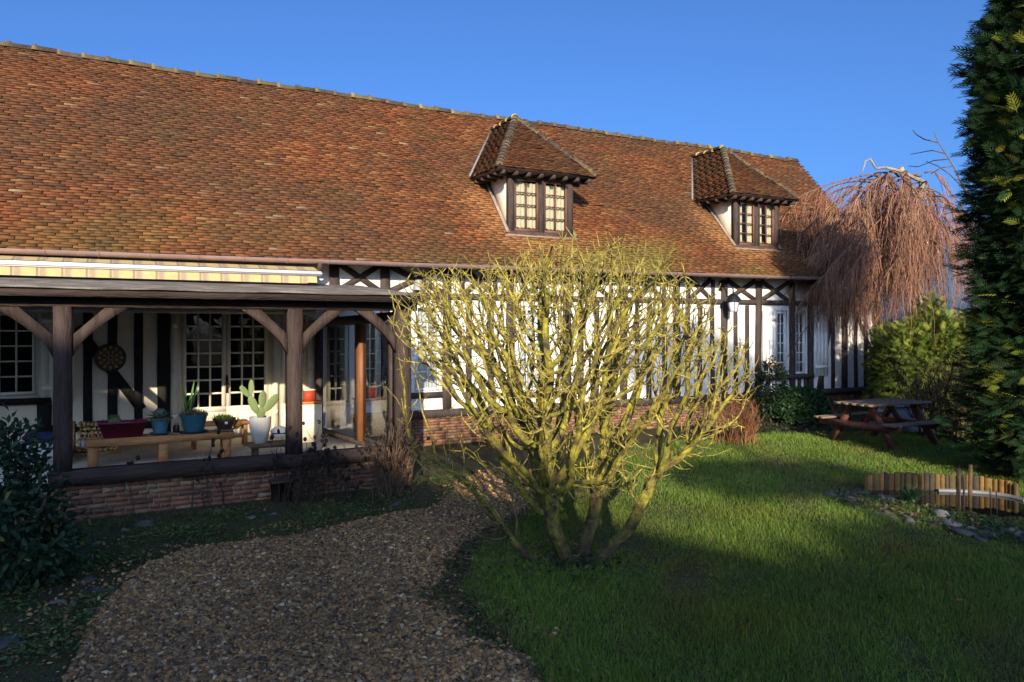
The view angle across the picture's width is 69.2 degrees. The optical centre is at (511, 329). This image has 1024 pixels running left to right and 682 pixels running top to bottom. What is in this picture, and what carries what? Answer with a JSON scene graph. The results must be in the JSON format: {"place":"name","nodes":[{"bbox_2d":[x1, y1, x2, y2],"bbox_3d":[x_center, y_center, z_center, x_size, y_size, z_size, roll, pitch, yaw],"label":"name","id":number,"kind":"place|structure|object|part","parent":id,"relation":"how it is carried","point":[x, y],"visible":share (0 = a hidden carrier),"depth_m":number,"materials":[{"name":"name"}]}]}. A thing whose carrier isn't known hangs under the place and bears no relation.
{"place":"outdoors","nodes":[
{"label":"outdoors","id":0,"kind":"place"},
{"bbox_2d":[0,441,52,470],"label":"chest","id":1,"kind":"object","parent":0,"point":[49,454],"depth_m":8.76,"materials":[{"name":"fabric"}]},
{"bbox_2d":[22,431,52,441],"bbox_3d":[-5.638,1.288,8.929,0.460,0.105,0.312,0,0,-27],"label":"cushion","id":2,"kind":"object","parent":1,"relation":"on","point":[47,435],"visible":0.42,"depth_m":8.83,"materials":[{"name":"blue fabric"}]},
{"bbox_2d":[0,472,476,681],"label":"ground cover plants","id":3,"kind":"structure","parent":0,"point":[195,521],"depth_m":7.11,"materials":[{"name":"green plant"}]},
{"bbox_2d":[0,466,609,681],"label":"gravel path","id":4,"kind":"structure","parent":0,"point":[123,577],"depth_m":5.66,"materials":[{"name":"gravel"}]},
{"bbox_2d":[0,0,994,330],"label":"sky","id":5,"kind":"structure","parent":0,"point":[833,87],"materials":[{"name":"blue"}]},
{"bbox_2d":[0,332,1023,681],"bbox_3d":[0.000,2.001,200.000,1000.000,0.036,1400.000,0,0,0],"label":"ground","id":6,"kind":"structure","parent":0,"point":[486,454],"depth_m":6.73,"materials":[{"name":"green plant"}]},
{"bbox_2d":[0,635,25,650],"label":"stone","id":7,"kind":"object","parent":6,"relation":"on","point":[4,640],"visible":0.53,"depth_m":4.69,"materials":[{"name":"grey stone"}]},
{"bbox_2d":[0,402,100,592],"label":"broadleaf shrub","id":8,"kind":"object","parent":6,"relation":"on","point":[19,498],"visible":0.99,"depth_m":5.81,"materials":[{"name":"green plant"}]},
{"bbox_2d":[49,599,67,603],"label":"stone","id":9,"kind":"object","parent":6,"relation":"on","point":[57,601],"visible":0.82,"depth_m":5.42,"materials":[{"name":"grey stone"}]},
{"bbox_2d":[77,574,96,583],"bbox_3d":[-3.377,1.987,5.878,0.152,0.063,0.123,0,0,-16],"label":"stone","id":10,"kind":"object","parent":6,"relation":"on","point":[89,578],"visible":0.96,"depth_m":5.86,"materials":[{"name":"grey stone"}]},
{"bbox_2d":[90,586,116,591],"bbox_3d":[-3.125,2.003,5.680,0.275,0.064,0.107,0,0,11],"label":"stone","id":11,"kind":"object","parent":6,"relation":"on","point":[100,588],"visible":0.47,"depth_m":5.68,"materials":[{"name":"grey stone"}]},
{"bbox_2d":[119,455,142,516],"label":"dead stems","id":12,"kind":"object","parent":6,"relation":"on","point":[138,457],"visible":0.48,"depth_m":8.13,"materials":[{"name":"brown plant"}]},
{"bbox_2d":[132,520,154,526],"bbox_3d":[-3.747,1.985,7.545,0.226,0.086,0.128,0,0,7],"label":"stone","id":13,"kind":"object","parent":6,"relation":"on","point":[144,522],"visible":0.58,"depth_m":7.53,"materials":[{"name":"grey stone"}]},
{"bbox_2d":[184,430,233,508],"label":"dead stems","id":14,"kind":"object","parent":6,"relation":"on","point":[218,456],"visible":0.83,"depth_m":8.31,"materials":[{"name":"brown plant"}]},
{"bbox_2d":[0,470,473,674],"bbox_3d":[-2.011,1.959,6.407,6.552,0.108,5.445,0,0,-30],"label":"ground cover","id":15,"kind":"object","parent":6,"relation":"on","point":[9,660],"visible":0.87,"depth_m":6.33,"materials":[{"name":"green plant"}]},
{"bbox_2d":[268,477,293,501],"bbox_3d":[-2.680,1.871,8.630,0.264,0.240,0.224,0,0,-27],"label":"basket pot","id":16,"kind":"object","parent":6,"relation":"on","point":[275,491],"visible":0.81,"depth_m":8.55,"materials":[{"name":"black wicker"}]},
{"bbox_2d":[270,420,345,508],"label":"dead stems","id":17,"kind":"object","parent":6,"relation":"on","point":[313,481],"visible":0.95,"depth_m":8.50,"materials":[{"name":"brown plant"}]},
{"bbox_2d":[326,445,364,502],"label":"dead stems","id":18,"kind":"object","parent":6,"relation":"on","point":[340,471],"visible":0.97,"depth_m":8.57,"materials":[{"name":"brown plant"}]},
{"bbox_2d":[340,412,429,501],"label":"dead stems","id":19,"kind":"object","parent":6,"relation":"on","point":[393,465],"visible":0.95,"depth_m":8.86,"materials":[{"name":"brown plant"}]},
{"bbox_2d":[0,40,893,524],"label":"farmhouse","id":20,"kind":"object","parent":6,"relation":"on","point":[220,238],"visible":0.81,"depth_m":12.26,"materials":[{"name":"brown tile"}]},
{"bbox_2d":[0,312,39,398],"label":"window","id":21,"kind":"structure","parent":20,"relation":"in","point":[34,393],"depth_m":10.10,"materials":[{"name":"beige paint"}]},
{"bbox_2d":[73,419,120,455],"bbox_3d":[-5.463,1.417,9.762,0.560,0.425,0.339,0,0,-27],"label":"firewood stack","id":22,"kind":"object","parent":20,"relation":"on","point":[86,427],"visible":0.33,"depth_m":9.65,"materials":[{"name":"brown wood"}]},
{"bbox_2d":[94,343,125,371],"bbox_3d":[-5.668,0.402,10.468,0.402,0.402,0.036,0,0,-27],"label":"wall ornament","id":23,"kind":"object","parent":20,"relation":"attached to","point":[110,357],"depth_m":10.47,"materials":[{"name":"black metal"}]},
{"bbox_2d":[81,430,234,466],"bbox_3d":[-4.279,1.456,9.034,1.665,0.347,0.320,0,0,-27],"label":"plank bench","id":24,"kind":"object","parent":20,"relation":"on","point":[92,444],"visible":0.78,"depth_m":8.91,"materials":[{"name":"brown wood"}]},
{"bbox_2d":[97,414,147,438],"bbox_3d":[-4.646,1.145,8.855,0.534,0.272,0.244,0,0,-27],"label":"oblong planter","id":25,"kind":"object","parent":24,"relation":"on","point":[114,426],"visible":1,"depth_m":8.78,"materials":[{"name":"plastic"}]},
{"bbox_2d":[142,408,172,434],"bbox_3d":[-4.312,1.120,9.072,0.392,0.318,0.410,0,0,-8],"label":"agave pot","id":26,"kind":"object","parent":24,"relation":"on","point":[159,420],"visible":1,"depth_m":8.99,"materials":[{"name":"teal ceramic"}]},
{"bbox_2d":[173,423,179,431],"bbox_3d":[-4.186,1.226,9.251,0.080,0.111,0.078,0,0,-27],"label":"jar","id":27,"kind":"object","parent":24,"relation":"on","point":[176,427],"visible":0.98,"depth_m":9.22,"materials":[{"name":"black glass"}]},
{"bbox_2d":[175,383,208,433],"bbox_3d":[-3.976,0.963,9.209,0.396,0.648,0.430,0,0,-27],"label":"snake plant pot","id":28,"kind":"object","parent":24,"relation":"on","point":[193,421],"visible":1,"depth_m":9.13,"materials":[{"name":"teal ceramic"}]},
{"bbox_2d":[212,411,238,431],"bbox_3d":[-3.628,1.165,9.388,0.323,0.233,0.285,0,0,-27],"label":"brown pot","id":29,"kind":"object","parent":24,"relation":"on","point":[225,422],"visible":1,"depth_m":9.30,"materials":[{"name":"ceramic"}]},
{"bbox_2d":[233,418,241,428],"bbox_3d":[-3.519,1.211,9.506,0.110,0.140,0.040,0,0,-27],"label":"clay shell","id":30,"kind":"object","parent":24,"relation":"on","point":[237,424],"visible":0.9,"depth_m":9.49},
{"bbox_2d":[191,419,248,448],"bbox_3d":[-4.071,1.458,10.323,0.750,0.345,0.280,0,0,-27],"label":"bench","id":31,"kind":"object","parent":20,"relation":"on","point":[244,434],"visible":0.49,"depth_m":10.36,"materials":[{"name":"brown wood"}]},
{"bbox_2d":[178,313,271,434],"bbox_3d":[-4.357,0.645,11.300,1.380,2.010,0.182,0,0,-27],"label":"french door","id":32,"kind":"structure","parent":20,"relation":"in","point":[245,411],"depth_m":11.28,"materials":[{"name":"beige paint"}]},
{"bbox_2d":[244,440,284,454],"bbox_3d":[-3.042,1.525,9.324,0.600,0.210,0.260,0,0,-27],"label":"plank table","id":33,"kind":"object","parent":20,"relation":"on","point":[253,447],"visible":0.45,"depth_m":9.20,"materials":[{"name":"brown wood"}]},
{"bbox_2d":[240,379,278,443],"bbox_3d":[-3.153,1.021,9.261,0.263,0.794,0.394,0,0,30],"label":"prickly pear","id":34,"kind":"object","parent":33,"relation":"on","point":[260,425],"visible":1,"depth_m":9.21,"materials":[{"name":"plant"}]},
{"bbox_2d":[270,426,284,437],"bbox_3d":[-2.949,1.300,9.433,0.238,0.142,0.236,0,0,-27],"label":"wrapped bundle","id":35,"kind":"object","parent":33,"relation":"on","point":[275,434],"visible":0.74,"depth_m":9.35,"materials":[{"name":"white fabric"}]},
{"bbox_2d":[278,314,305,426],"bbox_3d":[-3.498,0.645,11.774,0.480,2.010,0.130,0,0,-27],"label":"french door","id":36,"kind":"structure","parent":20,"relation":"in","point":[281,317],"depth_m":11.66,"materials":[{"name":"beige paint"}]},
{"bbox_2d":[303,400,322,442],"bbox_3d":[-2.995,1.341,10.822,0.410,0.578,0.342,0,0,-27],"label":"cream cupboard","id":37,"kind":"object","parent":20,"relation":"on","point":[312,413],"visible":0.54,"depth_m":10.71,"materials":[{"name":"paint"}]},
{"bbox_2d":[303,388,315,401],"bbox_3d":[-2.955,0.960,10.799,0.166,0.180,0.116,0,0,-27],"label":"red box","id":38,"kind":"object","parent":37,"relation":"on","point":[308,395],"visible":0.93,"depth_m":10.75,"materials":[{"name":"paint"}]},
{"bbox_3d":[-2.927,1.350,10.691,0.340,0.500,0.013,0,0,-27],"label":"door","id":39,"kind":"part","parent":37,"relation":"part of","materials":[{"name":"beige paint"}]},
{"bbox_2d":[323,325,350,406],"bbox_3d":[-2.899,0.542,12.128,0.470,1.405,0.240,0,0,-27],"label":"window","id":40,"kind":"structure","parent":20,"relation":"in","point":[343,330],"depth_m":12.14,"materials":[{"name":"beige paint"}]},
{"bbox_2d":[366,324,380,404],"bbox_3d":[-2.397,0.542,12.388,0.360,1.405,0.240,0,0,-27],"label":"window","id":41,"kind":"structure","parent":20,"relation":"in","point":[372,334],"depth_m":12.40,"materials":[{"name":"beige paint"}]},
{"bbox_2d":[412,279,423,292],"bbox_3d":[-1.583,-0.650,12.555,0.210,0.380,0.205,0,0,-27],"label":"wall lamp","id":42,"kind":"object","parent":20,"relation":"attached to","point":[416,288],"visible":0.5,"depth_m":12.49,"materials":[{"name":"grey metal"}]},
{"bbox_2d":[413,304,441,392],"bbox_3d":[-1.491,0.333,12.856,0.540,1.545,0.240,0,0,-27],"label":"window","id":43,"kind":"structure","parent":20,"relation":"in","point":[422,369],"depth_m":12.89,"materials":[{"name":"white paint"}]},
{"bbox_2d":[518,306,552,391],"bbox_3d":[0.397,0.383,13.832,0.810,1.605,0.240,0,0,-27],"label":"window","id":44,"kind":"structure","parent":20,"relation":"in","point":[526,378],"depth_m":13.84,"materials":[{"name":"white paint"}]},
{"bbox_2d":[719,281,741,311],"bbox_3d":[4.567,-0.690,15.553,0.350,0.660,0.547,0,0,-27],"label":"wall lantern","id":45,"kind":"object","parent":20,"relation":"attached to","point":[732,299],"depth_m":15.40,"materials":[{"name":"black metal"}]},
{"bbox_2d":[777,310,785,372],"bbox_3d":[6.002,0.323,16.730,0.390,1.485,0.240,0,0,-27],"label":"window","id":46,"kind":"structure","parent":20,"relation":"in","point":[779,313],"depth_m":16.72,"materials":[{"name":"white paint"}]},
{"bbox_2d":[795,311,804,373],"bbox_3d":[6.530,0.323,17.003,0.400,1.485,0.240,0,0,-27],"label":"window","id":47,"kind":"structure","parent":20,"relation":"in","point":[798,333],"depth_m":16.99,"materials":[{"name":"white paint"}]},
{"bbox_2d":[417,508,545,680],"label":"leaf litter","id":48,"kind":"object","parent":6,"relation":"on","point":[459,577],"visible":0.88,"depth_m":5.41,"materials":[{"name":"brown plant"}]},
{"bbox_2d":[486,431,503,445],"bbox_3d":[-0.283,1.880,12.631,0.350,0.240,0.350,0,0,0],"label":"garden pot","id":49,"kind":"object","parent":6,"relation":"on","point":[498,436],"visible":0.16,"depth_m":12.53,"materials":[{"name":"ceramic"}]},
{"bbox_2d":[386,227,760,566],"bbox_3d":[0.506,0.669,6.416,3.092,2.936,3.119,0,0,0],"label":"lichen shrub","id":50,"kind":"object","parent":6,"relation":"on","point":[543,479],"visible":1,"depth_m":6.03,"materials":[{"name":"green plant"}]},
{"bbox_2d":[429,530,736,611],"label":"shrub weeds","id":51,"kind":"object","parent":6,"relation":"on","point":[557,561],"visible":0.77,"depth_m":6.16,"materials":[{"name":"green plant"}]},
{"bbox_2d":[188,443,1021,670],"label":"fallen leaves","id":52,"kind":"object","parent":6,"relation":"on","point":[880,597],"visible":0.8,"depth_m":5.83,"materials":[{"name":"brown plant"}]},
{"bbox_2d":[701,392,767,445],"bbox_3d":[3.940,1.509,13.025,1.020,1.050,1.331,0,0,0],"label":"russet shrub","id":53,"kind":"object","parent":6,"relation":"on","point":[746,424],"visible":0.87,"depth_m":12.89,"materials":[{"name":"brown plant"}]},
{"bbox_2d":[461,429,1023,681],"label":"lawn grass","id":54,"kind":"structure","parent":6,"relation":"on","point":[949,465],"depth_m":5.83,"materials":[{"name":"green plant"}]},
{"bbox_2d":[738,355,790,423],"bbox_3d":[5.351,1.309,15.683,1.224,1.526,0.921,0,0,0],"label":"holly bush","id":55,"kind":"object","parent":6,"relation":"on","point":[766,407],"visible":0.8,"depth_m":15.57,"materials":[{"name":"green plant"}]},
{"bbox_2d":[673,418,870,439],"bbox_3d":[5.485,1.938,14.849,5.638,0.142,2.034,0,0,-13],"label":"plinth bed","id":56,"kind":"object","parent":6,"relation":"on","point":[776,427],"visible":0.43,"depth_m":14.56,"materials":[{"name":"brown plant"}]},
{"bbox_2d":[773,385,833,426],"bbox_3d":[6.011,1.595,15.351,1.168,0.933,0.944,0,0,0],"label":"clipped bush","id":57,"kind":"object","parent":6,"relation":"on","point":[789,410],"visible":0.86,"depth_m":15.15,"materials":[{"name":"green plant"}]},
{"bbox_2d":[835,490,853,496],"bbox_3d":[3.963,1.972,8.835,0.238,0.070,0.280,0,0,-22],"label":"stone","id":58,"kind":"object","parent":6,"relation":"on","point":[848,493],"visible":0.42,"depth_m":8.81,"materials":[{"name":"grey stone"}]},
{"bbox_2d":[850,488,871,493],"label":"stone","id":59,"kind":"object","parent":6,"relation":"on","point":[856,490],"visible":0.71,"depth_m":8.99,"materials":[{"name":"grey stone"}]},
{"bbox_2d":[779,158,983,362],"bbox_3d":[8.551,-0.862,17.170,5.336,5.938,4.896,0,0,-25],"label":"weeping tree","id":60,"kind":"object","parent":6,"relation":"on","point":[874,248],"visible":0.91,"depth_m":16.47,"materials":[{"name":"brown plant"}]},
{"bbox_2d":[813,398,954,450],"bbox_3d":[6.500,1.655,13.000,1.600,0.785,1.600,0,0,-27],"label":"picnic table","id":61,"kind":"object","parent":6,"relation":"on","point":[897,424],"visible":0.88,"depth_m":12.84,"materials":[{"name":"brown wood"}]},
{"bbox_2d":[876,493,895,498],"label":"stone","id":62,"kind":"object","parent":6,"relation":"on","point":[890,497],"visible":0.56,"depth_m":8.70,"materials":[{"name":"grey stone"}]},
{"bbox_2d":[869,404,924,431],"bbox_3d":[7.575,1.704,14.554,0.990,0.551,0.581,0,0,-8],"label":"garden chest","id":63,"kind":"object","parent":6,"relation":"on","point":[901,411],"visible":0.11,"depth_m":14.30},
{"bbox_2d":[885,482,931,502],"bbox_3d":[4.618,1.899,8.647,0.545,0.319,0.610,0,0,0],"label":"strappy plant","id":64,"kind":"object","parent":6,"relation":"on","point":[910,494],"visible":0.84,"depth_m":8.56,"materials":[{"name":"green plant"}]},
{"bbox_2d":[904,517,914,523],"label":"stone","id":65,"kind":"object","parent":6,"relation":"on","point":[910,520],"visible":0.65,"depth_m":7.60,"materials":[{"name":"grey stone"}]},
{"bbox_2d":[858,288,987,423],"bbox_3d":[9.125,0.663,15.949,3.062,3.097,2.564,0,0,-26],"label":"evergreen hedge","id":66,"kind":"object","parent":6,"relation":"on","point":[919,347],"visible":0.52,"depth_m":15.59,"materials":[{"name":"green plant"}]},
{"bbox_2d":[833,488,1023,543],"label":"pond weeds","id":67,"kind":"object","parent":6,"relation":"on","point":[985,519],"visible":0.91,"depth_m":7.71,"materials":[{"name":"green plant"}]},
{"bbox_2d":[882,344,985,440],"bbox_3d":[7.907,1.129,13.792,2.146,1.814,2.032,0,0,0],"label":"bare shrub","id":68,"kind":"object","parent":6,"relation":"on","point":[931,392],"visible":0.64,"depth_m":13.55,"materials":[{"name":"plant"}]},
{"bbox_2d":[910,130,967,193],"bbox_3d":[8.362,-0.778,13.601,2.175,5.761,0.097,0,0,0],"label":"bare sapling","id":69,"kind":"object","parent":6,"relation":"on","point":[944,152],"visible":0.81,"depth_m":13.59,"materials":[{"name":"brown plant"}]},
{"bbox_2d":[930,509,951,519],"bbox_3d":[4.536,1.958,7.821,0.154,0.109,0.282,0,0,0],"label":"stone","id":70,"kind":"object","parent":6,"relation":"on","point":[940,512],"visible":0.64,"depth_m":7.77,"materials":[{"name":"grey stone"}]},
{"bbox_2d":[864,472,1018,495],"bbox_3d":[5.111,1.930,8.969,1.675,0.340,0.372,0,0,12],"label":"log palisade","id":71,"kind":"object","parent":6,"relation":"on","point":[887,481],"visible":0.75,"depth_m":9.09,"materials":[{"name":"brown wood"}]},
{"bbox_2d":[941,519,965,526],"bbox_3d":[4.479,1.974,7.488,0.263,0.086,0.256,0,0,-14],"label":"stone","id":72,"kind":"object","parent":6,"relation":"on","point":[948,521],"visible":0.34,"depth_m":7.43,"materials":[{"name":"grey stone"}]},
{"bbox_2d":[948,528,977,536],"bbox_3d":[4.376,1.973,7.184,0.251,0.079,0.119,0,0,44],"label":"stone","id":73,"kind":"object","parent":6,"relation":"on","point":[963,532],"visible":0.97,"depth_m":7.15,"materials":[{"name":"grey stone"}]},
{"bbox_2d":[962,477,964,510],"bbox_3d":[4.901,1.850,8.043,0.029,0.501,0.023,0,0,0],"label":"reed stalk","id":74,"kind":"object","parent":6,"relation":"on","point":[963,494],"visible":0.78,"depth_m":8.04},
{"bbox_2d":[932,0,1023,482],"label":"tall conifer","id":75,"kind":"object","parent":6,"relation":"on","point":[993,122],"visible":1,"depth_m":9.83,"materials":[{"name":"green plant"}]},
{"bbox_2d":[971,535,987,542],"bbox_3d":[4.436,1.986,7.030,0.090,0.047,0.194,0,0,0],"label":"stone","id":76,"kind":"object","parent":6,"relation":"on","point":[976,537],"visible":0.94,"depth_m":6.99,"materials":[{"name":"grey stone"}]},
{"bbox_2d":[989,487,991,508],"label":"reed stalk","id":77,"kind":"object","parent":6,"relation":"on","point":[990,498],"visible":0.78,"depth_m":8.14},
{"bbox_2d":[996,491,997,510],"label":"reed stalk","id":78,"kind":"object","parent":6,"relation":"on","point":[996,501],"visible":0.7,"depth_m":8.07,"materials":[{"name":"brown wood"}]},
{"bbox_2d":[1005,527,1019,534],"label":"stone","id":79,"kind":"object","parent":6,"relation":"on","point":[1009,530],"visible":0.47,"depth_m":7.19,"materials":[{"name":"grey stone"}]},
{"bbox_2d":[1010,530,1023,537],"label":"stone","id":80,"kind":"object","parent":6,"relation":"on","point":[1016,533],"visible":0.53,"depth_m":7.08,"materials":[{"name":"grey stone"}]},
{"bbox_2d":[857,490,1023,519],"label":"pond","id":81,"kind":"structure","parent":0,"point":[1008,506],"depth_m":8.46,"materials":[{"name":"liquid"}]},
{"bbox_2d":[956,468,960,509],"bbox_3d":[4.904,1.815,8.147,0.053,0.570,0.047,0,0,0],"label":"wooden stake","id":82,"kind":"object","parent":81,"relation":"in","point":[958,489],"visible":0.85,"depth_m":8.13,"materials":[{"name":"brown wood"}]},
{"bbox_2d":[968,464,972,507],"bbox_3d":[5.077,1.800,8.218,0.049,0.600,0.043,0,0,0],"label":"wooden stake","id":83,"kind":"object","parent":81,"relation":"in","point":[970,474],"visible":0.85,"depth_m":8.20,"materials":[{"name":"brown wood"}]},
{"bbox_2d":[937,489,1023,500],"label":"pond pipe","id":84,"kind":"object","parent":81,"relation":"on","point":[987,492],"visible":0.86,"depth_m":8.87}
]}

